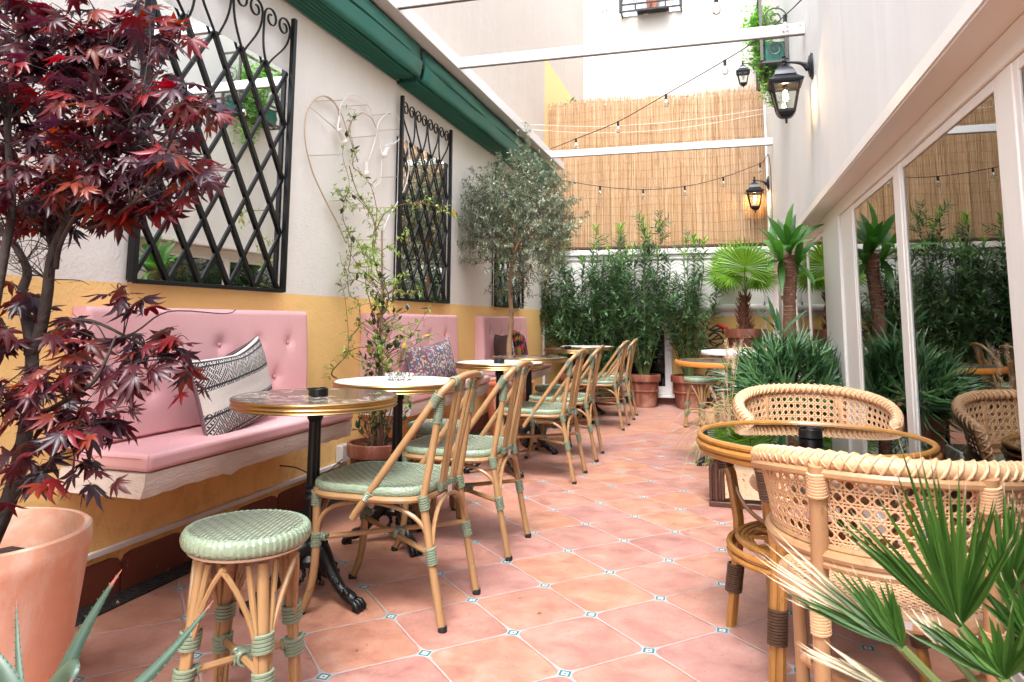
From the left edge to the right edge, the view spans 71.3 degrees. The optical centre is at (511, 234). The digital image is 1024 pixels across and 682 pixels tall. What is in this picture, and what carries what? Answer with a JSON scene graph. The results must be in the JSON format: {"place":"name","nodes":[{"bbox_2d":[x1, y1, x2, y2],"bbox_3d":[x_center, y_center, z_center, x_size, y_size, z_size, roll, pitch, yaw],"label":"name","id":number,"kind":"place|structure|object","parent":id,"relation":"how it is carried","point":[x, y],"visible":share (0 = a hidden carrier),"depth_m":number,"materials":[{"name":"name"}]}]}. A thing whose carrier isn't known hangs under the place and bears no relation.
{"place":"outdoors","nodes":[
{"label":"outdoors","id":0,"kind":"place"},
{"bbox_2d":[72,403,979,681],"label":"floor","id":1,"kind":"structure","parent":0,"point":[644,599],"depth_m":2.62,"materials":[{"name":"tile"}]},
{"bbox_2d":[0,507,92,681],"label":"planter pot","id":2,"kind":"object","parent":1,"relation":"on","point":[44,551],"visible":0.97,"depth_m":1.68,"materials":[{"name":"ceramic"}]},
{"bbox_2d":[0,0,239,542],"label":"maple tree","id":3,"kind":"object","parent":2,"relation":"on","point":[53,207],"visible":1,"depth_m":1.71,"materials":[{"name":"red plant"}]},
{"bbox_2d":[171,509,311,681],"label":"stool","id":4,"kind":"object","parent":1,"relation":"on","point":[229,540],"visible":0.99,"depth_m":1.81,"materials":[{"name":"wicker"}]},
{"bbox_2d":[75,428,489,626],"bbox_3d":[-1.197,1.432,3.428,0.108,0.005,12.198,-2,-7,16],"label":"drain strip","id":5,"kind":"object","parent":1,"relation":"on","point":[124,596],"depth_m":2.71,"materials":[{"name":"metal"}]},
{"bbox_2d":[0,0,583,609],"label":"courtyard wall","id":6,"kind":"structure","parent":1,"relation":"on","point":[134,542],"depth_m":4.13,"materials":[{"name":"paint"}]},
{"bbox_2d":[59,306,352,499],"bbox_3d":[-1.182,0.649,3.091,0.371,0.645,1.388,-2,-7,16],"label":"wall bench","id":7,"kind":"object","parent":6,"relation":"attached to","point":[176,447],"depth_m":2.82,"materials":[{"name":"pink leather"}]},
{"bbox_2d":[186,334,272,435],"bbox_3d":[-1.165,0.652,3.011,0.157,0.370,0.563,-14,0,8],"label":"throw pillow","id":8,"kind":"object","parent":7,"relation":"on","point":[243,369],"visible":0.73,"depth_m":2.86,"materials":[{"name":"white fabric"}]},
{"bbox_2d":[126,0,286,288],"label":"mirror","id":9,"kind":"object","parent":6,"relation":"attached to","point":[170,246],"visible":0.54,"depth_m":3.33,"materials":[{"name":"clear glass"}]},
{"bbox_2d":[127,0,297,292],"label":"trellis","id":10,"kind":"object","parent":6,"relation":"attached to","point":[135,264],"visible":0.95,"depth_m":3.37,"materials":[{"name":"black metal"}]},
{"bbox_2d":[335,443,349,462],"bbox_3d":[-0.977,1.299,4.249,0.084,0.100,0.145,-2,-7,16],"label":"socket box","id":11,"kind":"object","parent":6,"relation":"attached to","point":[341,452],"visible":0.49,"depth_m":4.19,"materials":[{"name":"white plastic"}]},
{"bbox_2d":[280,459,346,474],"bbox_3d":[-1.038,1.303,3.952,0.139,0.197,0.795,-3,-8,26],"label":"power cord","id":12,"kind":"object","parent":11,"relation":"attached to","point":[305,471],"visible":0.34,"depth_m":3.71,"materials":[{"name":"black plastic"}]},
{"bbox_2d":[285,0,422,79],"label":"awning","id":13,"kind":"object","parent":6,"relation":"attached to","point":[372,33],"visible":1,"depth_m":4.39,"materials":[{"name":"green fabric"}]},
{"bbox_2d":[304,93,409,242],"bbox_3d":[-0.932,-0.409,4.561,0.046,0.984,1.376,-2,-7,16],"label":"wire heart","id":14,"kind":"object","parent":6,"relation":"attached to","point":[344,140],"visible":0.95,"depth_m":4.45,"materials":[{"name":"white metal"}]},
{"bbox_2d":[393,136,446,300],"bbox_3d":[-0.687,-0.071,5.502,0.020,1.160,0.945,-2,-7,16],"label":"mirror","id":15,"kind":"object","parent":6,"relation":"attached to","point":[419,238],"visible":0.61,"depth_m":5.46,"materials":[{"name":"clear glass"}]},
{"bbox_2d":[395,95,452,303],"bbox_3d":[-0.658,-0.210,5.510,0.038,1.467,0.991,-2,-7,16],"label":"trellis","id":16,"kind":"object","parent":6,"relation":"attached to","point":[449,139],"visible":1,"depth_m":5.46,"materials":[{"name":"black metal"}]},
{"bbox_2d":[358,313,489,416],"bbox_3d":[-0.568,0.906,5.183,0.371,0.646,1.538,-2,-7,16],"label":"wall bench","id":17,"kind":"object","parent":6,"relation":"attached to","point":[444,326],"depth_m":4.99,"materials":[{"name":"pink leather"}]},
{"bbox_2d":[402,337,456,376],"bbox_3d":[-0.567,0.912,5.029,0.154,0.315,0.543,-19,-9,29],"label":"throw pillow","id":18,"kind":"object","parent":17,"relation":"on","point":[436,359],"visible":0.71,"depth_m":4.94,"materials":[{"name":"fabric"}]},
{"bbox_2d":[370,0,563,169],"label":"pergola rail","id":19,"kind":"object","parent":6,"relation":"attached to","point":[413,25],"visible":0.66,"depth_m":5.62,"materials":[{"name":"white metal"}]},
{"bbox_2d":[397,51,557,189],"bbox_3d":[-0.112,-0.944,7.174,0.236,0.246,4.316,-2,-7,16],"label":"awning","id":20,"kind":"object","parent":6,"relation":"attached to","point":[435,86],"visible":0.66,"depth_m":6.01,"materials":[{"name":"green fabric"}]},
{"bbox_2d":[538,0,801,155],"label":"string lights","id":21,"kind":"object","parent":20,"relation":"attached to","point":[784,17],"visible":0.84,"depth_m":6.06,"materials":[{"name":"rubber"}]},
{"bbox_2d":[492,195,520,306],"bbox_3d":[-0.050,0.195,7.672,0.020,1.160,1.000,-2,-7,16],"label":"mirror","id":22,"kind":"object","parent":6,"relation":"attached to","point":[516,293],"visible":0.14,"depth_m":7.48,"materials":[{"name":"clear glass"}]},
{"bbox_2d":[494,162,523,308],"bbox_3d":[-0.021,0.056,7.681,0.038,1.467,1.046,-2,-7,16],"label":"trellis","id":23,"kind":"object","parent":6,"relation":"attached to","point":[505,306],"visible":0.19,"depth_m":7.46,"materials":[{"name":"black metal"}]},
{"bbox_2d":[475,316,551,378],"bbox_3d":[0.051,1.164,7.291,0.371,0.645,1.543,-2,-7,16],"label":"wall bench","id":24,"kind":"object","parent":6,"relation":"attached to","point":[487,328],"depth_m":6.81,"materials":[{"name":"pink leather"}]},
{"bbox_2d":[494,334,514,355],"bbox_3d":[-0.080,1.128,6.832,0.128,0.364,0.364,-7,-2,-32],"label":"throw pillow","id":25,"kind":"object","parent":24,"relation":"on","point":[500,343],"visible":0.41,"depth_m":6.76,"materials":[{"name":"brown fabric"}]},
{"bbox_2d":[512,329,527,354],"bbox_3d":[0.078,1.174,7.336,0.144,0.384,0.444,-14,-14,6],"label":"throw pillow","id":26,"kind":"object","parent":24,"relation":"on","point":[519,343],"visible":0.56,"depth_m":7.18,"materials":[{"name":"multicoloured fabric"}]},
{"bbox_2d":[229,388,397,616],"bbox_3d":[-0.740,0.973,2.648,0.610,0.736,0.610,-2,-7,16],"label":"bistro table","id":27,"kind":"object","parent":1,"relation":"on","point":[302,402],"visible":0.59,"depth_m":2.57,"materials":[{"name":"metal"}]},
{"bbox_2d":[307,387,327,396],"bbox_3d":[-0.726,0.591,2.682,0.075,0.030,0.076,-2,-7,16],"label":"ashtray","id":28,"kind":"object","parent":27,"relation":"on","point":[317,391],"visible":1,"depth_m":2.65,"materials":[{"name":"black plastic"}]},
{"bbox_2d":[346,437,402,507],"bbox_3d":[-0.758,1.336,4.004,0.342,0.340,0.342,-2,-7,16],"label":"planter pot","id":29,"kind":"object","parent":1,"relation":"on","point":[357,451],"visible":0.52,"depth_m":3.87,"materials":[{"name":"brown ceramic"}]},
{"bbox_2d":[322,104,457,445],"bbox_3d":[-0.726,0.204,4.161,0.603,2.059,0.716,5,-9,-37],"label":"climbing plant","id":30,"kind":"object","parent":29,"relation":"in","point":[379,433],"visible":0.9,"depth_m":4.10,"materials":[{"name":"green plant"}]},
{"bbox_2d":[332,376,452,556],"bbox_3d":[-0.538,1.057,3.334,0.610,0.736,0.610,-2,-7,16],"label":"bistro table","id":31,"kind":"object","parent":1,"relation":"on","point":[416,385],"visible":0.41,"depth_m":3.27,"materials":[{"name":"white stone"}]},
{"bbox_2d":[385,372,413,380],"bbox_3d":[-0.534,0.676,3.390,0.137,0.033,0.137,-2,-7,16],"label":"glass ashtray","id":32,"kind":"object","parent":31,"relation":"on","point":[394,377],"visible":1,"depth_m":3.40,"materials":[{"name":"clear glass"}]},
{"bbox_2d":[302,370,483,633],"bbox_3d":[-0.420,0.923,2.639,0.580,0.837,0.459,-2,-7,16],"label":"bistro chair","id":33,"kind":"object","parent":1,"relation":"on","point":[391,481],"visible":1,"depth_m":2.52,"materials":[{"name":"wicker"}]},
{"bbox_2d":[407,419,460,519],"bbox_3d":[-0.393,1.237,3.763,0.328,0.482,0.328,2,-7,-14],"label":"stool","id":34,"kind":"object","parent":1,"relation":"on","point":[425,428],"visible":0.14,"depth_m":3.68,"materials":[{"name":"wicker"}]},
{"bbox_2d":[391,360,532,561],"bbox_3d":[-0.208,1.008,3.338,0.580,0.837,0.459,-2,-7,15],"label":"bistro chair","id":35,"kind":"object","parent":1,"relation":"on","point":[483,448],"visible":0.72,"depth_m":3.22,"materials":[{"name":"wicker"}]},
{"bbox_2d":[455,360,543,476],"bbox_3d":[-0.088,1.245,4.868,0.610,0.736,0.610,-2,-7,16],"label":"bistro table","id":36,"kind":"object","parent":1,"relation":"on","point":[497,368],"visible":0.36,"depth_m":4.75,"materials":[{"name":"white stone"}]},
{"bbox_2d":[493,358,504,362],"bbox_3d":[-0.085,0.850,4.792,0.075,0.030,0.076,-2,-7,16],"label":"ashtray","id":37,"kind":"object","parent":36,"relation":"on","point":[500,360],"visible":1,"depth_m":4.76,"materials":[{"name":"black plastic"}]},
{"bbox_2d":[487,379,533,441],"bbox_3d":[-0.022,1.525,6.200,0.426,0.500,0.426,-2,-7,16],"label":"planter pot","id":38,"kind":"object","parent":1,"relation":"on","point":[492,404],"visible":0.24,"depth_m":6.08,"materials":[{"name":"orange ceramic"}]},
{"bbox_2d":[456,122,590,382],"bbox_3d":[0.053,0.168,6.319,1.259,2.344,1.126,-2,-7,16],"label":"olive tree","id":39,"kind":"object","parent":38,"relation":"in","point":[498,224],"visible":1,"depth_m":6.23,"materials":[{"name":"green plant"}]},
{"bbox_2d":[491,355,566,454],"bbox_3d":[0.133,1.337,5.621,0.610,0.736,0.610,-2,-7,16],"label":"bistro table","id":40,"kind":"object","parent":1,"relation":"on","point":[547,359],"visible":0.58,"depth_m":5.55,"materials":[{"name":"metal"}]},
{"bbox_2d":[497,348,587,484],"bbox_3d":[0.206,1.185,4.784,0.580,0.837,0.459,-2,-7,17],"label":"bistro chair","id":41,"kind":"object","parent":1,"relation":"on","point":[540,409],"visible":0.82,"depth_m":4.66,"materials":[{"name":"wicker"}]},
{"bbox_2d":[535,384,571,446],"bbox_3d":[0.354,1.507,5.955,0.328,0.482,0.328,1,-7,-4],"label":"chair","id":42,"kind":"object","parent":1,"relation":"on","point":[542,388],"visible":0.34,"depth_m":5.86,"materials":[{"name":"wicker"}]},
{"bbox_2d":[524,345,604,461],"bbox_3d":[0.420,1.272,5.488,0.580,0.837,0.459,-1,-7,14],"label":"bistro chair","id":43,"kind":"object","parent":1,"relation":"on","point":[587,398],"visible":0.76,"depth_m":5.34,"materials":[{"name":"wicker"}]},
{"bbox_2d":[543,348,595,423],"bbox_3d":[0.622,1.542,7.289,0.610,0.736,0.610,-2,-7,16],"label":"bistro table","id":44,"kind":"object","parent":1,"relation":"on","point":[571,351],"visible":0.25,"depth_m":7.15,"materials":[{"name":"stone"}]},
{"bbox_2d":[556,372,583,392],"bbox_3d":[0.737,1.918,8.920,0.376,0.380,0.376,-2,-7,16],"label":"flower pot","id":45,"kind":"object","parent":1,"relation":"on","point":[562,378],"visible":0.16,"depth_m":8.80,"materials":[{"name":"brown ceramic"}]},
{"bbox_2d":[539,221,611,372],"bbox_3d":[0.745,0.776,8.966,0.768,1.984,1.009,6,-9,-38],"label":"oleander","id":46,"kind":"object","parent":45,"relation":"in","point":[571,335],"visible":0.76,"depth_m":8.91,"materials":[{"name":"green plant"}]},
{"bbox_2d":[560,345,613,413],"bbox_3d":[0.846,1.635,8.051,0.610,0.736,0.610,-2,-7,16],"label":"bistro table","id":47,"kind":"object","parent":1,"relation":"on","point":[600,410],"visible":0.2,"depth_m":7.99,"materials":[{"name":"white stone"}]},
{"bbox_2d":[570,340,629,430],"bbox_3d":[0.863,1.457,7.003,0.580,0.837,0.459,-2,-7,18],"label":"bistro chair","id":48,"kind":"object","parent":1,"relation":"on","point":[604,381],"visible":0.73,"depth_m":6.86,"materials":[{"name":"wicker"}]},
{"bbox_2d":[594,395,615,404],"bbox_3d":[1.154,2.048,8.802,0.306,0.100,0.306,-2,-7,16],"label":"flower pot","id":49,"kind":"object","parent":1,"relation":"on","point":[599,396],"visible":0.47,"depth_m":8.70,"materials":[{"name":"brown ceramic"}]},
{"bbox_2d":[561,221,642,396],"bbox_3d":[1.111,0.925,8.827,0.990,2.237,0.733,1,-7,-9],"label":"oleander","id":50,"kind":"object","parent":49,"relation":"in","point":[609,336],"visible":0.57,"depth_m":8.79,"materials":[{"name":"green plant"}]},
{"bbox_2d":[582,338,637,419],"bbox_3d":[1.074,1.546,7.723,0.580,0.837,0.459,-2,-7,15],"label":"bistro chair","id":51,"kind":"object","parent":1,"relation":"on","point":[626,379],"visible":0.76,"depth_m":7.57,"materials":[{"name":"wicker"}]},
{"bbox_2d":[631,373,660,407],"bbox_3d":[1.602,1.887,8.638,0.396,0.385,0.396,-2,-7,16],"label":"flower pot","id":52,"kind":"object","parent":1,"relation":"on","point":[645,389],"visible":0.84,"depth_m":8.49,"materials":[{"name":"brown ceramic"}]},
{"bbox_2d":[594,210,683,374],"bbox_3d":[1.539,0.727,8.719,1.152,2.032,0.722,-2,-7,16],"label":"oleander","id":53,"kind":"object","parent":52,"relation":"in","point":[631,315],"visible":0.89,"depth_m":8.62,"materials":[{"name":"green plant"}]},
{"bbox_2d":[547,243,773,406],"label":"back wall","id":54,"kind":"structure","parent":1,"relation":"on","point":[727,311],"depth_m":8.87,"materials":[{"name":"white paint"}]},
{"bbox_2d":[573,319,674,397],"bbox_3d":[1.387,1.555,9.025,1.330,0.965,0.080,-2,-7,16],"label":"window","id":55,"kind":"structure","parent":54,"relation":"attached to","point":[662,363],"depth_m":8.89,"materials":[{"name":"white paint"}]},
{"bbox_2d":[548,84,769,247],"bbox_3d":[1.819,-0.839,9.223,2.793,2.060,0.080,-2,-7,16],"label":"reed screen","id":56,"kind":"object","parent":54,"relation":"on","point":[714,211],"visible":0.88,"depth_m":9.20,"materials":[{"name":"wicker"}]},
{"bbox_2d":[763,288,766,346],"bbox_3d":[3.040,1.212,8.550,0.018,1.680,0.018,-5,-9,38],"label":"water tube","id":57,"kind":"object","parent":54,"relation":"attached to","point":[765,310],"visible":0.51,"depth_m":8.58,"materials":[{"name":"white plastic"}]},
{"bbox_2d":[583,0,779,337],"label":"house","id":58,"kind":"structure","parent":1,"relation":"on","point":[644,74],"depth_m":12.10,"materials":[{"name":"white paint"}]},
{"bbox_2d":[619,0,681,18],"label":"window guard","id":59,"kind":"object","parent":58,"relation":"attached to","point":[658,9],"visible":1,"depth_m":12.07,"materials":[{"name":"black metal"}]},
{"bbox_2d":[646,0,657,7],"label":"flower pot","id":60,"kind":"object","parent":59,"relation":"in","point":[654,4],"visible":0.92,"depth_m":12.06,"materials":[{"name":"orange ceramic"}]},
{"bbox_2d":[623,0,679,16],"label":"window","id":61,"kind":"structure","parent":58,"relation":"attached to","point":[640,6],"depth_m":12.29,"materials":[{"name":"white paint"}]},
{"bbox_2d":[670,374,706,409],"bbox_3d":[2.105,1.869,8.471,0.436,0.385,0.436,-2,-7,16],"label":"flower pot","id":62,"kind":"object","parent":1,"relation":"on","point":[680,384],"visible":0.45,"depth_m":8.34,"materials":[{"name":"brown ceramic"}]},
{"bbox_2d":[646,228,729,375],"bbox_3d":[2.088,0.824,8.518,1.053,1.796,0.792,-2,-7,16],"label":"oleander","id":63,"kind":"object","parent":62,"relation":"in","point":[694,298],"visible":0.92,"depth_m":8.47,"materials":[{"name":"green plant"}]},
{"bbox_2d":[684,376,719,426],"bbox_3d":[1.842,1.634,6.941,0.328,0.482,0.328,5,-8,-33],"label":"stool","id":64,"kind":"object","parent":1,"relation":"on","point":[701,396],"visible":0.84,"depth_m":6.87,"materials":[{"name":"wicker"}]},
{"bbox_2d":[675,358,736,465],"bbox_3d":[1.550,1.280,5.107,0.738,0.741,0.738,-2,-7,16],"label":"cafe table","id":65,"kind":"object","parent":1,"relation":"on","point":[703,362],"visible":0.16,"depth_m":5.06,"materials":[{"name":"wicker"}]},
{"bbox_2d":[703,323,727,402],"bbox_3d":[2.463,1.520,8.439,0.376,0.930,0.230,-9,-11,52],"label":"chair","id":66,"kind":"object","parent":1,"relation":"on","point":[721,326],"visible":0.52,"depth_m":8.49,"materials":[{"name":"brown wicker"}]},
{"bbox_2d":[701,349,755,421],"bbox_3d":[2.056,1.446,6.513,0.626,0.756,0.626,-2,-7,16],"label":"cafe table","id":67,"kind":"object","parent":1,"relation":"on","point":[717,352],"visible":0.11,"depth_m":6.41,"materials":[{"name":"white ceramic"}]},
{"bbox_2d":[707,456,761,509],"bbox_3d":[1.327,1.393,4.078,0.400,0.268,0.320,-2,-7,16],"label":"wooden crate","id":68,"kind":"object","parent":1,"relation":"on","point":[718,494],"visible":0.37,"depth_m":3.97,"materials":[{"name":"brown wood"}]},
{"bbox_3d":[1.329,1.212,4.100,0.340,0.094,0.260,-2,-7,16],"label":"planter trough","id":69,"kind":"object","parent":68,"relation":"on","visible":0},
{"bbox_2d":[661,338,771,481],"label":"fountain grass","id":70,"kind":"object","parent":69,"relation":"in","point":[728,418],"depth_m":4.08,"materials":[{"name":"beige plant"}]},
{"bbox_2d":[749,401,825,421],"bbox_3d":[1.764,1.353,4.616,0.506,0.480,0.506,-2,-7,16],"label":"planter pot","id":71,"kind":"object","parent":1,"relation":"on","point":[805,418],"visible":0.12,"depth_m":4.41,"materials":[{"name":"brown ceramic"}]},
{"bbox_2d":[708,296,846,421],"bbox_3d":[1.663,0.850,4.616,0.826,0.899,0.888,-2,-7,16],"label":"grass plant","id":72,"kind":"object","parent":71,"relation":"in","point":[776,362],"visible":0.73,"depth_m":4.46,"materials":[{"name":"green plant"}]},
{"bbox_2d":[733,383,903,611],"bbox_3d":[1.155,0.976,2.702,0.597,0.766,0.610,-1,-7,12],"label":"rattan armchair","id":73,"kind":"object","parent":1,"relation":"on","point":[764,393],"visible":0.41,"depth_m":2.90,"materials":[{"name":"beige wicker"}]},
{"bbox_2d":[696,420,942,681],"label":"rattan table","id":74,"kind":"object","parent":1,"relation":"on","point":[727,446],"visible":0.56,"depth_m":2.21,"materials":[{"name":"brown wicker"}]},
{"bbox_2d":[798,426,823,438],"bbox_3d":[0.952,0.634,2.284,0.075,0.030,0.076,3,-8,-24],"label":"ashtray","id":75,"kind":"object","parent":74,"relation":"on","point":[810,432],"visible":1,"depth_m":2.25,"materials":[{"name":"black plastic"}]},
{"bbox_2d":[750,444,1023,681],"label":"rattan armchair","id":76,"kind":"object","parent":1,"relation":"on","point":[818,468],"visible":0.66,"depth_m":1.44,"materials":[{"name":"wicker"}]},
{"bbox_2d":[773,0,1023,681],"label":"shopfront","id":77,"kind":"object","parent":1,"relation":"on","point":[983,49],"visible":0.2,"depth_m":2.48,"materials":[{"name":"beige paint"}]},
{"bbox_2d":[796,256,809,402],"bbox_3d":[2.677,0.942,6.481,0.061,1.571,1.088,-2,-7,16],"label":"glass door","id":78,"kind":"structure","parent":77,"relation":"attached to","point":[802,303],"depth_m":6.50,"materials":[{"name":"beige paint"}]},
{"bbox_2d":[807,233,830,421],"bbox_3d":[2.358,0.809,5.395,0.061,1.571,1.107,-2,-7,16],"label":"glass door","id":79,"kind":"structure","parent":77,"relation":"attached to","point":[817,301],"depth_m":5.47,"materials":[{"name":"beige paint"}]},
{"bbox_2d":[752,0,984,273],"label":"stucco wall","id":80,"kind":"structure","parent":77,"relation":"on","point":[874,60],"depth_m":3.53,"materials":[{"name":"beige paint"}]},
{"bbox_2d":[397,0,474,9],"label":"pergola beam","id":81,"kind":"structure","parent":80,"relation":"attached to","point":[406,4],"depth_m":4.44,"materials":[{"name":"white metal"}]},
{"bbox_2d":[459,22,804,68],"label":"pergola beam","id":82,"kind":"structure","parent":80,"relation":"attached to","point":[701,39],"depth_m":5.17,"materials":[{"name":"white metal"}]},
{"bbox_2d":[530,108,768,126],"bbox_3d":[1.520,-1.296,8.108,2.721,0.098,0.003,-2,-7,16],"label":"clothes line","id":83,"kind":"object","parent":80,"relation":"attached to","point":[640,124],"visible":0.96,"depth_m":8.12,"materials":[{"name":"white fabric"}]},
{"bbox_2d":[542,111,774,132],"bbox_3d":[1.489,-1.196,7.895,2.668,0.120,0.003,-2,-7,16],"label":"clothes line","id":84,"kind":"object","parent":80,"relation":"attached to","point":[656,130],"visible":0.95,"depth_m":7.86,"materials":[{"name":"white fabric"}]},
{"bbox_2d":[552,137,772,157],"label":"pergola beam","id":85,"kind":"structure","parent":80,"relation":"attached to","point":[669,147],"depth_m":8.22,"materials":[{"name":"white metal"}]},
{"bbox_2d":[556,154,772,218],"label":"string lights","id":86,"kind":"object","parent":80,"relation":"attached to","point":[759,164],"visible":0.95,"depth_m":8.46,"materials":[{"name":"rubber"}]},
{"bbox_2d":[712,0,720,14],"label":"string lights","id":87,"kind":"object","parent":80,"relation":"attached to","point":[716,4],"visible":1,"depth_m":4.11,"materials":[{"name":"glass"}]},
{"bbox_2d":[736,60,753,86],"bbox_3d":[3.641,-2.495,11.147,0.278,0.452,0.212,-2,-7,16],"label":"wall lantern","id":88,"kind":"object","parent":80,"relation":"attached to","point":[742,71],"depth_m":11.11,"materials":[{"name":"metal"}]},
{"bbox_2d":[745,176,769,212],"bbox_3d":[2.984,-0.479,8.680,0.278,0.452,0.212,-2,-7,16],"label":"wall lantern","id":89,"kind":"object","parent":80,"relation":"attached to","point":[755,189],"depth_m":8.63,"materials":[{"name":"metal"}]},
{"bbox_2d":[755,0,789,91],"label":"balcony planter","id":90,"kind":"object","parent":80,"relation":"attached to","point":[774,52],"visible":0.69,"depth_m":5.99,"materials":[{"name":"green metal"}]},
{"bbox_2d":[739,0,782,107],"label":"ivy","id":91,"kind":"object","parent":90,"relation":"in","point":[753,20],"visible":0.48,"depth_m":6.14,"materials":[{"name":"green plant"}]},
{"bbox_2d":[766,53,813,123],"bbox_3d":[1.773,-0.925,4.546,0.278,0.452,0.212,-2,-7,16],"label":"wall lantern","id":92,"kind":"object","parent":80,"relation":"attached to","point":[786,78],"depth_m":4.51,"materials":[{"name":"metal"}]},
{"bbox_2d":[852,168,914,548],"bbox_3d":[1.762,0.560,3.362,0.061,1.571,1.013,-2,-7,16],"label":"glass door","id":93,"kind":"structure","parent":77,"relation":"attached to","point":[880,323],"depth_m":3.33,"materials":[{"name":"beige paint"}]},
{"bbox_2d":[899,76,1023,681],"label":"glass door","id":94,"kind":"structure","parent":77,"relation":"attached to","point":[967,395],"depth_m":2.19,"materials":[{"name":"beige paint"}]},
{"bbox_2d":[1013,52,1023,197],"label":"window","id":95,"kind":"structure","parent":77,"relation":"attached to","point":[1018,68],"depth_m":1.73,"materials":[{"name":"clear glass"}]},
{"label":"planter pot","id":96,"kind":"object","parent":1,"relation":"on","visible":0},
{"bbox_2d":[0,569,213,681],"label":"aloe plant","id":97,"kind":"object","parent":96,"relation":"in","point":[68,669],"visible":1,"depth_m":1.11,"materials":[{"name":"green plant"}]},
{"bbox_2d":[725,328,767,347],"bbox_3d":[2.697,1.288,8.201,0.476,0.400,0.476,-2,-7,16],"label":"flower pot","id":98,"kind":"object","parent":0,"point":[731,333],"visible":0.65,"depth_m":8.03,"materials":[{"name":"brown ceramic"}]},
{"bbox_2d":[700,236,779,328],"bbox_3d":[2.703,0.589,8.294,0.830,1.157,0.950,4,-8,-28],"label":"fan palm","id":99,"kind":"object","parent":98,"relation":"in","point":[730,264],"visible":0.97,"depth_m":8.17,"materials":[{"name":"green plant"}]},
{"bbox_2d":[732,203,824,409],"bbox_3d":[1.825,0.477,4.760,0.702,1.382,0.464,7,-9,-42],"label":"yucca","id":100,"kind":"object","parent":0,"point":[790,235],"visible":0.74,"depth_m":4.82,"materials":[{"name":"green plant"}]},
{"bbox_2d":[753,438,1023,681],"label":"dwarf palm","id":101,"kind":"object","parent":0,"point":[958,593],"visible":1,"depth_m":0.82,"materials":[{"name":"green plant"}]}
]}

